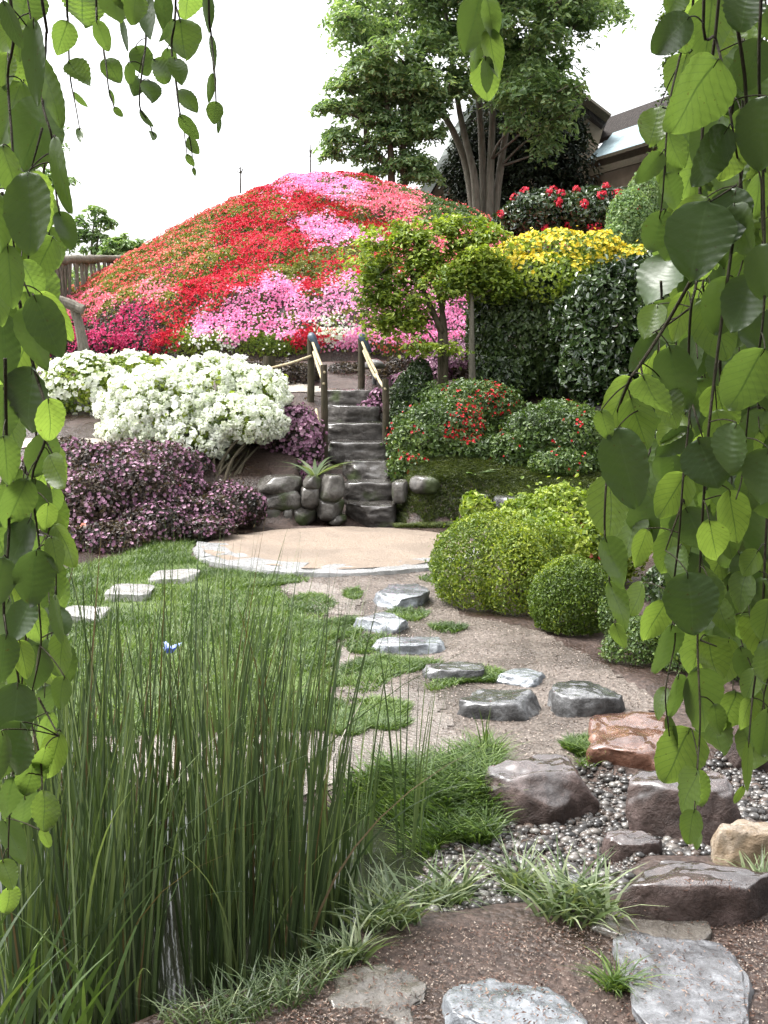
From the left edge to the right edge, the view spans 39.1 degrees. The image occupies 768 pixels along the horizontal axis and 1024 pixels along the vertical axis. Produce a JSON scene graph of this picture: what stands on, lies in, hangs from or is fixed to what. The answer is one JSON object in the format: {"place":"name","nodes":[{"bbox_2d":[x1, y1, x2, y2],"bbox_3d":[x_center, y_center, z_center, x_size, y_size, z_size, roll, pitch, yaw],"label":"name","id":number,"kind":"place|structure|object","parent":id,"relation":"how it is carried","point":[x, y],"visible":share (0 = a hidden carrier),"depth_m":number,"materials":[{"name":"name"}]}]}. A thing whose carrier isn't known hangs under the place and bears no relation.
{"place":"outdoors","nodes":[
{"label":"outdoors","id":0,"kind":"place"},
{"bbox_2d":[74,205,118,255],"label":"distant tree","id":1,"kind":"object","parent":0,"point":[86,236],"visible":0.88,"depth_m":44.67,"materials":[{"name":"green plant"}]},
{"bbox_2d":[72,239,214,305],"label":"azalea","id":2,"kind":"object","parent":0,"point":[106,281],"visible":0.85,"depth_m":20.62,"materials":[{"name":"orange plant"}]},
{"bbox_2d":[5,527,350,735],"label":"lawn","id":3,"kind":"structure","parent":0,"point":[214,621],"depth_m":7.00,"materials":[{"name":"plant"}]},
{"bbox_2d":[111,187,259,269],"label":"azalea","id":4,"kind":"object","parent":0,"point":[197,226],"visible":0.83,"depth_m":21.97,"materials":[{"name":"orange plant"}]},
{"bbox_2d":[0,799,427,1023],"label":"water","id":5,"kind":"structure","parent":0,"point":[171,974],"depth_m":3.64,"materials":[{"name":"black liquid"}]},
{"bbox_2d":[0,604,92,979],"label":"iris clump","id":6,"kind":"object","parent":5,"relation":"in","point":[27,868],"visible":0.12,"depth_m":3.23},
{"bbox_2d":[0,637,168,1023],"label":"iris clump","id":7,"kind":"object","parent":5,"relation":"in","point":[17,935],"visible":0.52,"depth_m":3.01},
{"bbox_2d":[30,526,156,901],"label":"iris clump","id":8,"kind":"object","parent":5,"relation":"in","point":[81,709],"visible":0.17,"depth_m":3.68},
{"bbox_2d":[0,509,195,964],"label":"iris clump","id":9,"kind":"object","parent":5,"relation":"in","point":[88,751],"visible":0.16,"depth_m":3.34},
{"bbox_2d":[67,510,199,928],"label":"iris clump","id":10,"kind":"object","parent":5,"relation":"in","point":[152,798],"visible":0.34,"depth_m":3.50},
{"bbox_2d":[75,522,299,843],"bbox_3d":[-0.740,0.712,4.049,1.563,1.377,1.107,2,8,12],"label":"iris clump","id":11,"kind":"object","parent":5,"relation":"in","point":[234,692],"visible":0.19,"depth_m":3.92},
{"bbox_2d":[30,627,375,1023],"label":"iris clump","id":12,"kind":"object","parent":5,"relation":"in","point":[109,910],"visible":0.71,"depth_m":2.99,"materials":[{"name":"plant"}]},
{"bbox_2d":[33,559,378,992],"bbox_3d":[-0.470,0.744,3.584,1.151,1.441,1.309,0,8,0],"label":"iris clump","id":13,"kind":"object","parent":5,"relation":"in","point":[73,796],"visible":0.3,"depth_m":3.19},
{"bbox_2d":[73,535,346,876],"bbox_3d":[-0.841,0.721,3.951,1.510,1.387,0.529,-4,9,-25],"label":"iris clump","id":14,"kind":"object","parent":5,"relation":"in","point":[176,751],"visible":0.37,"depth_m":3.93,"materials":[{"name":"green plant"}]},
{"bbox_2d":[137,512,301,930],"bbox_3d":[-0.466,0.709,3.573,0.693,1.514,0.538,-3,8,-18],"label":"iris clump","id":15,"kind":"object","parent":5,"relation":"in","point":[194,753],"visible":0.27,"depth_m":3.49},
{"bbox_2d":[184,532,338,941],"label":"iris clump","id":16,"kind":"object","parent":5,"relation":"in","point":[253,892],"visible":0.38,"depth_m":3.47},
{"bbox_2d":[226,591,322,863],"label":"iris clump","id":17,"kind":"object","parent":5,"relation":"in","point":[297,698],"visible":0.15,"depth_m":3.95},
{"bbox_2d":[245,640,399,863],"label":"iris clump","id":18,"kind":"object","parent":5,"relation":"in","point":[369,849],"visible":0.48,"depth_m":4.03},
{"bbox_2d":[117,539,538,993],"bbox_3d":[-0.208,0.758,3.394,1.278,1.465,0.514,-3,9,-24],"label":"iris clump","id":19,"kind":"object","parent":5,"relation":"in","point":[199,970],"visible":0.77,"depth_m":3.20,"materials":[{"name":"plant"}]},
{"bbox_2d":[205,580,479,972],"bbox_3d":[-0.302,0.839,3.428,1.040,1.296,0.767,-6,10,-36],"label":"iris clump","id":20,"kind":"object","parent":5,"relation":"in","point":[287,939],"visible":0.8,"depth_m":3.30,"materials":[{"name":"plant"}]},
{"bbox_2d":[254,669,463,933],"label":"iris clump","id":21,"kind":"object","parent":5,"relation":"in","point":[337,895],"visible":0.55,"depth_m":3.53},
{"bbox_2d":[229,559,547,907],"bbox_3d":[-0.064,0.815,3.681,1.150,1.273,0.646,-3,9,-24],"label":"iris clump","id":22,"kind":"object","parent":5,"relation":"in","point":[328,747],"visible":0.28,"depth_m":3.71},
{"bbox_2d":[50,187,478,360],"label":"hill","id":23,"kind":"structure","parent":0,"point":[338,355],"depth_m":18.79,"materials":[{"name":"plant"}]},
{"bbox_2d":[54,254,129,297],"bbox_3d":[-6.407,-4.258,21.603,0.421,2.182,5.480,3,8,21],"label":"wattle fence","id":24,"kind":"object","parent":23,"relation":"on","point":[63,271],"visible":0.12,"depth_m":21.98,"materials":[{"name":"brown wood"}]},
{"bbox_2d":[65,275,186,324],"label":"azalea","id":25,"kind":"object","parent":23,"relation":"on","point":[87,301],"visible":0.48,"depth_m":19.81,"materials":[{"name":"pink plant"}]},
{"bbox_2d":[138,257,273,355],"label":"azalea","id":26,"kind":"object","parent":23,"relation":"on","point":[222,278],"visible":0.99,"depth_m":18.94,"materials":[{"name":"red plant"}]},
{"bbox_2d":[160,313,343,356],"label":"azalea","id":27,"kind":"object","parent":23,"relation":"on","point":[273,344],"visible":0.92,"depth_m":18.20,"materials":[{"name":"green plant"}]},
{"bbox_2d":[205,176,333,281],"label":"azalea","id":28,"kind":"object","parent":23,"relation":"on","point":[274,235],"visible":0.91,"depth_m":20.75,"materials":[{"name":"red plant"}]},
{"bbox_2d":[263,236,372,284],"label":"azalea","id":29,"kind":"object","parent":23,"relation":"on","point":[296,262],"visible":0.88,"depth_m":19.52,"materials":[{"name":"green plant"}]},
{"bbox_2d":[284,237,405,299],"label":"azalea","id":30,"kind":"object","parent":23,"relation":"on","point":[314,283],"visible":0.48,"depth_m":19.05,"materials":[{"name":"red plant"}]},
{"bbox_2d":[306,73,453,188],"bbox_3d":[-0.092,-9.353,26.452,3.623,2.796,1.688,0,8,0],"label":"layered tree","id":31,"kind":"object","parent":23,"relation":"on","point":[408,165],"visible":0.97,"depth_m":26.25,"materials":[{"name":"green plant"}]},
{"bbox_2d":[334,178,433,229],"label":"azalea","id":32,"kind":"object","parent":23,"relation":"on","point":[388,198],"visible":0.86,"depth_m":21.73,"materials":[{"name":"pink plant"}]},
{"bbox_2d":[322,285,467,354],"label":"azalea","id":33,"kind":"object","parent":23,"relation":"on","point":[354,337],"visible":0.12,"depth_m":18.36,"materials":[{"name":"pink plant"}]},
{"bbox_2d":[383,183,515,243],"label":"azalea","id":34,"kind":"object","parent":23,"relation":"on","point":[441,204],"visible":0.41,"depth_m":22.45,"materials":[{"name":"green plant"}]},
{"bbox_2d":[313,0,636,216],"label":"multi stem tree","id":35,"kind":"object","parent":23,"relation":"on","point":[533,83],"visible":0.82,"depth_m":26.35,"materials":[{"name":"green plant"}]},
{"bbox_2d":[386,223,580,296],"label":"flowering shrub","id":36,"kind":"object","parent":23,"relation":"on","point":[441,241],"visible":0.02,"depth_m":20.60,"materials":[{"name":"red plant"}]},
{"bbox_2d":[486,181,658,245],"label":"red rhododendron","id":37,"kind":"object","parent":23,"relation":"on","point":[576,208],"visible":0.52,"depth_m":21.06,"materials":[{"name":"green plant"}]},
{"bbox_2d":[259,171,384,204],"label":"azalea","id":38,"kind":"object","parent":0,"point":[310,180],"visible":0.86,"depth_m":22.45,"materials":[{"name":"pink plant"}]},
{"bbox_2d":[283,207,393,251],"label":"azalea","id":39,"kind":"object","parent":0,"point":[324,228],"visible":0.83,"depth_m":20.41,"materials":[{"name":"pink plant"}]},
{"bbox_2d":[33,570,653,797],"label":"path","id":40,"kind":"structure","parent":0,"point":[619,684],"depth_m":6.28,"materials":[{"name":"gravel"}]},
{"bbox_2d":[4,709,469,794],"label":"path","id":41,"kind":"structure","parent":40,"relation":"on","point":[414,727],"depth_m":4.99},
{"bbox_2d":[278,582,364,614],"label":"wet path","id":42,"kind":"structure","parent":40,"relation":"on","point":[304,587],"depth_m":8.23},
{"bbox_2d":[353,612,408,633],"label":"stepping stone","id":43,"kind":"object","parent":40,"relation":"on","point":[380,624],"visible":0.54,"depth_m":7.06,"materials":[{"name":"stone"}]},
{"bbox_2d":[337,646,445,713],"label":"wet path","id":44,"kind":"structure","parent":40,"relation":"on","point":[413,693],"depth_m":5.74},
{"bbox_2d":[373,583,429,608],"bbox_3d":[0.129,0.696,7.961,0.435,0.253,0.545,0,8,0],"label":"stepping stone","id":45,"kind":"object","parent":40,"relation":"on","point":[414,595],"visible":0.62,"depth_m":7.84,"materials":[{"name":"stone"}]},
{"bbox_2d":[372,636,445,654],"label":"stepping stone","id":46,"kind":"object","parent":40,"relation":"on","point":[418,645],"visible":0.62,"depth_m":6.56,"materials":[{"name":"stone"}]},
{"bbox_2d":[79,569,767,1023],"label":"path grit","id":47,"kind":"object","parent":40,"relation":"on","point":[509,757],"visible":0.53,"depth_m":4.80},
{"bbox_2d":[422,661,484,680],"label":"stepping stone","id":48,"kind":"object","parent":40,"relation":"on","point":[460,669],"visible":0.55,"depth_m":5.99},
{"bbox_2d":[457,689,540,720],"bbox_3d":[0.586,1.042,5.469,0.443,0.265,0.318,0,8,0],"label":"stepping stone","id":49,"kind":"object","parent":40,"relation":"on","point":[515,705],"visible":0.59,"depth_m":5.36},
{"bbox_2d":[547,680,625,717],"bbox_3d":[1.028,1.034,5.530,0.390,0.309,0.355,0,8,0],"label":"stepping stone","id":50,"kind":"object","parent":40,"relation":"on","point":[573,699],"visible":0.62,"depth_m":5.39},
{"bbox_2d":[289,186,409,241],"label":"azalea","id":51,"kind":"object","parent":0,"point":[332,205],"visible":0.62,"depth_m":21.13,"materials":[{"name":"red plant"}]},
{"bbox_2d":[0,315,767,1023],"bbox_3d":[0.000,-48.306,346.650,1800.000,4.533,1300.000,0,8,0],"label":"ground","id":52,"kind":"structure","parent":0,"point":[260,463],"depth_m":3.35,"materials":[{"name":"soil"}]},
{"bbox_2d":[0,869,159,1023],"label":"broad reed","id":53,"kind":"object","parent":52,"relation":"on","point":[28,1005],"visible":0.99,"depth_m":2.78,"materials":[{"name":"green plant"}]},
{"bbox_2d":[50,296,165,357],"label":"azalea","id":54,"kind":"object","parent":52,"relation":"on","point":[127,336],"visible":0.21,"depth_m":19.22,"materials":[{"name":"pink plant"}]},
{"bbox_2d":[38,347,187,414],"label":"white azalea","id":55,"kind":"object","parent":52,"relation":"on","point":[93,372],"visible":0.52,"depth_m":13.51,"materials":[{"name":"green plant"}]},
{"bbox_2d":[21,431,215,552],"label":"mauve rhododendron","id":56,"kind":"object","parent":52,"relation":"on","point":[142,467],"visible":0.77,"depth_m":10.65,"materials":[{"name":"purple plant"}]},
{"bbox_2d":[5,634,274,1023],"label":"iris clump","id":57,"kind":"object","parent":52,"relation":"on","point":[132,995],"visible":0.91,"depth_m":2.99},
{"bbox_2d":[91,351,294,480],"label":"white rhododendron","id":58,"kind":"object","parent":52,"relation":"on","point":[167,401],"visible":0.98,"depth_m":12.21,"materials":[{"name":"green plant"}]},
{"bbox_2d":[154,478,271,540],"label":"mauve rhododendron","id":59,"kind":"object","parent":52,"relation":"on","point":[225,511],"visible":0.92,"depth_m":10.85,"materials":[{"name":"purple plant"}]},
{"bbox_2d":[136,920,374,1023],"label":"shore grass","id":60,"kind":"structure","parent":52,"relation":"on","point":[222,1002],"depth_m":2.97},
{"bbox_2d":[89,335,453,360],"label":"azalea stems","id":61,"kind":"object","parent":52,"relation":"on","point":[250,351],"visible":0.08,"depth_m":18.31,"materials":[{"name":"brown plant"}]},
{"bbox_2d":[185,261,327,349],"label":"azalea","id":62,"kind":"object","parent":61,"relation":"on","point":[272,306],"visible":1,"depth_m":18.55,"materials":[{"name":"pink plant"}]},
{"bbox_2d":[293,266,409,336],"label":"azalea","id":63,"kind":"object","parent":61,"relation":"on","point":[330,289],"visible":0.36,"depth_m":18.51,"materials":[{"name":"pink plant"}]},
{"bbox_2d":[254,397,327,479],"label":"mauve rhododendron","id":64,"kind":"object","parent":52,"relation":"on","point":[305,432],"visible":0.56,"depth_m":12.64,"materials":[{"name":"purple plant"}]},
{"bbox_2d":[270,332,327,467],"bbox_3d":[-0.893,-1.434,13.817,0.562,1.740,1.858,-4,9,-25],"label":"handrail","id":65,"kind":"object","parent":52,"relation":"on","point":[313,349],"visible":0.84,"depth_m":13.85,"materials":[{"name":"brown wood"}]},
{"bbox_2d":[257,473,345,525],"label":"stone wall","id":66,"kind":"structure","parent":52,"relation":"on","point":[309,503],"depth_m":11.80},
{"bbox_2d":[157,551,511,989],"bbox_3d":[-0.211,0.787,3.346,1.209,1.421,0.535,-5,9,-31],"label":"iris clump","id":67,"kind":"object","parent":52,"relation":"on","point":[234,935],"visible":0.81,"depth_m":3.20,"materials":[{"name":"plant"}]},
{"bbox_2d":[193,541,477,576],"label":"stone kerb","id":68,"kind":"structure","parent":52,"relation":"on","point":[246,564],"depth_m":9.13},
{"bbox_2d":[202,526,470,568],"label":"terrace gravel","id":69,"kind":"structure","parent":52,"relation":"on","point":[354,547],"depth_m":10.14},
{"bbox_2d":[289,901,403,970],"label":"striped grass","id":70,"kind":"structure","parent":52,"relation":"on","point":[358,947],"depth_m":3.21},
{"bbox_2d":[328,388,396,526],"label":"stone steps","id":71,"kind":"structure","parent":52,"relation":"on","point":[354,433],"depth_m":13.03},
{"bbox_2d":[358,333,388,440],"bbox_3d":[-0.108,-1.501,13.984,0.178,1.651,1.834,-2,8,-11],"label":"handrail","id":72,"kind":"object","parent":71,"relation":"on","point":[364,349],"visible":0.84,"depth_m":14.18,"materials":[{"name":"brown wood"}]},
{"bbox_2d":[326,350,412,378],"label":"flowering shrub","id":73,"kind":"object","parent":52,"relation":"on","point":[393,365],"visible":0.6,"depth_m":15.74,"materials":[{"name":"plant"}]},
{"bbox_2d":[327,964,426,1023],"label":"paving stone","id":74,"kind":"object","parent":52,"relation":"on","point":[360,996],"visible":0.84,"depth_m":3.01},
{"bbox_2d":[0,0,767,914],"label":"weeping beech","id":75,"kind":"object","parent":52,"relation":"on","point":[682,494],"visible":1,"depth_m":1.22,"materials":[{"name":"green plant"}]},
{"bbox_2d":[212,566,590,756],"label":"moss grass","id":76,"kind":"structure","parent":52,"relation":"on","point":[401,665],"depth_m":6.31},
{"bbox_2d":[389,357,433,434],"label":"dark shrub","id":77,"kind":"object","parent":52,"relation":"on","point":[407,382],"visible":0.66,"depth_m":13.71,"materials":[{"name":"green plant"}]},
{"bbox_2d":[327,726,526,862],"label":"bank grass","id":78,"kind":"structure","parent":52,"relation":"on","point":[465,812],"depth_m":4.38,"materials":[{"name":"plant"}]},
{"bbox_2d":[335,212,522,385],"bbox_3d":[0.597,-2.754,14.264,2.487,2.378,1.314,0,8,0],"label":"yellow green tree","id":79,"kind":"object","parent":52,"relation":"on","point":[422,261],"visible":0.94,"depth_m":14.18,"materials":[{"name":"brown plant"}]},
{"bbox_2d":[377,603,501,857],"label":"iris clump","id":80,"kind":"object","parent":52,"relation":"on","point":[417,816],"visible":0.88,"depth_m":4.07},
{"bbox_2d":[380,375,525,480],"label":"red azalea","id":81,"kind":"object","parent":52,"relation":"on","point":[457,407],"visible":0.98,"depth_m":12.71,"materials":[{"name":"green plant"}]},
{"bbox_2d":[436,243,525,379],"bbox_3d":[1.256,-2.570,14.107,1.177,1.856,0.731,0,8,0],"label":"slender tree","id":82,"kind":"object","parent":52,"relation":"on","point":[494,269],"visible":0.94,"depth_m":13.90,"materials":[{"name":"green plant"}]},
{"bbox_2d":[424,501,565,614],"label":"clipped shrub","id":83,"kind":"object","parent":52,"relation":"on","point":[511,534],"visible":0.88,"depth_m":7.61,"materials":[{"name":"green plant"}]},
{"bbox_2d":[391,443,601,527],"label":"bank moss","id":84,"kind":"object","parent":52,"relation":"on","point":[444,469],"visible":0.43,"depth_m":12.04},
{"bbox_2d":[441,978,587,1023],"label":"paving stone","id":85,"kind":"object","parent":52,"relation":"on","point":[451,1001],"visible":0.95,"depth_m":2.88,"materials":[{"name":"stone"}]},
{"bbox_2d":[439,96,603,208],"bbox_3d":[3.839,-10.072,30.334,4.717,3.957,2.652,0,8,0],"label":"dark evergreen","id":86,"kind":"object","parent":52,"relation":"on","point":[563,175],"visible":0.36,"depth_m":30.03,"materials":[{"name":"green plant"}]},
{"bbox_2d":[276,878,767,1023],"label":"leaf litter","id":87,"kind":"object","parent":52,"relation":"on","point":[470,989],"visible":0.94,"depth_m":3.09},
{"bbox_2d":[453,235,604,401],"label":"dark shrub","id":88,"kind":"object","parent":52,"relation":"on","point":[501,358],"visible":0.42,"depth_m":14.32,"materials":[{"name":"green plant"}]},
{"bbox_2d":[484,753,599,825],"bbox_3d":[0.655,1.232,4.414,0.507,0.424,0.317,0,8,0],"label":"boulder","id":89,"kind":"object","parent":52,"relation":"on","point":[553,787],"visible":0.61,"depth_m":4.31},
{"bbox_2d":[485,394,602,477],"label":"green azalea","id":90,"kind":"object","parent":52,"relation":"on","point":[554,423],"visible":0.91,"depth_m":12.44,"materials":[{"name":"green plant"}]},
{"bbox_2d":[421,71,668,258],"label":"house","id":91,"kind":"structure","parent":52,"relation":"on","point":[622,151],"depth_m":32.17,"materials":[{"name":"paint"}]},
{"bbox_2d":[466,226,647,374],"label":"yellow azalea","id":92,"kind":"object","parent":52,"relation":"on","point":[578,241],"visible":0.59,"depth_m":14.46,"materials":[{"name":"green plant"}]},
{"bbox_2d":[465,834,669,932],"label":"striped grass","id":93,"kind":"structure","parent":52,"relation":"on","point":[588,898],"depth_m":3.46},
{"bbox_2d":[524,551,611,635],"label":"clipped shrub","id":94,"kind":"object","parent":52,"relation":"on","point":[548,608],"visible":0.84,"depth_m":6.92,"materials":[{"name":"green plant"}]},
{"bbox_2d":[485,473,653,584],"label":"light azalea","id":95,"kind":"object","parent":52,"relation":"on","point":[550,506],"visible":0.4,"depth_m":8.60,"materials":[{"name":"green plant"}]},
{"bbox_2d":[400,751,767,912],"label":"pebbles","id":96,"kind":"object","parent":52,"relation":"on","point":[607,815],"visible":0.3,"depth_m":4.10,"materials":[{"name":"gravel"}]},
{"bbox_2d":[367,846,518,911],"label":"striped grass","id":97,"kind":"structure","parent":96,"relation":"on","point":[443,884],"depth_m":3.68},
{"bbox_2d":[462,825,574,903],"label":"striped grass","id":98,"kind":"structure","parent":96,"relation":"on","point":[507,871],"depth_m":3.71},
{"bbox_2d":[544,247,668,411],"bbox_3d":[3.201,-2.266,13.930,2.221,2.231,1.498,0,8,0],"label":"camellia","id":99,"kind":"object","parent":52,"relation":"on","point":[596,347],"visible":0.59,"depth_m":13.51,"materials":[{"name":"green plant"}]},
{"bbox_2d":[560,945,679,999],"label":"grass tuft","id":100,"kind":"object","parent":52,"relation":"on","point":[616,982],"visible":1,"depth_m":3.05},
{"bbox_2d":[586,711,665,770],"bbox_3d":[1.124,1.216,4.993,0.448,0.491,0.594,2,8,17],"label":"boulder","id":101,"kind":"object","parent":52,"relation":"on","point":[629,739],"visible":0.45,"depth_m":4.82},
{"bbox_2d":[601,171,659,251],"bbox_3d":[4.208,-4.566,18.550,1.252,2.637,0.760,-3,8,-18],"label":"golden conifer","id":102,"kind":"object","parent":52,"relation":"on","point":[634,196],"visible":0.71,"depth_m":18.30,"materials":[{"name":"green plant"}]},
{"bbox_2d":[601,829,661,861],"bbox_3d":[0.911,1.299,3.986,0.219,0.236,0.134,0,8,0],"label":"boulder","id":103,"kind":"object","parent":52,"relation":"on","point":[627,842],"visible":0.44,"depth_m":3.94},
{"bbox_2d":[596,593,685,672],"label":"clipped shrub","id":104,"kind":"object","parent":52,"relation":"on","point":[640,648],"visible":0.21,"depth_m":6.29,"materials":[{"name":"green plant"}]},
{"bbox_2d":[588,911,711,940],"bbox_3d":[0.828,1.317,3.374,0.382,0.081,0.240,0,8,0],"label":"paving stone","id":105,"kind":"object","parent":52,"relation":"on","point":[698,930],"visible":0.48,"depth_m":3.34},
{"bbox_2d":[612,931,753,1023],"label":"paving stone","id":106,"kind":"object","parent":52,"relation":"on","point":[706,962],"visible":0.83,"depth_m":3.03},
{"bbox_2d":[625,770,741,844],"bbox_3d":[1.200,1.285,4.281,0.462,0.521,0.341,3,8,21],"label":"boulder","id":107,"kind":"object","parent":52,"relation":"on","point":[652,807],"visible":0.38,"depth_m":4.16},
{"bbox_2d":[611,860,767,926],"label":"boulder","id":108,"kind":"object","parent":52,"relation":"on","point":[697,900],"visible":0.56,"depth_m":3.39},
{"bbox_2d":[710,819,767,869],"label":"boulder","id":109,"kind":"object","parent":52,"relation":"on","point":[749,838],"visible":0.46,"depth_m":3.76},
{"bbox_2d":[0,0,767,272],"label":"sky","id":110,"kind":"structure","parent":0,"point":[272,67],"materials":[{"name":"white"}]},
{"bbox_2d":[313,848,472,936],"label":"striped grass","id":111,"kind":"structure","parent":0,"point":[389,909],"depth_m":3.40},
{"bbox_2d":[387,338,508,385],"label":"flowering shrub","id":112,"kind":"object","parent":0,"point":[454,365],"visible":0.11,"depth_m":15.35,"materials":[{"name":"pink plant"}]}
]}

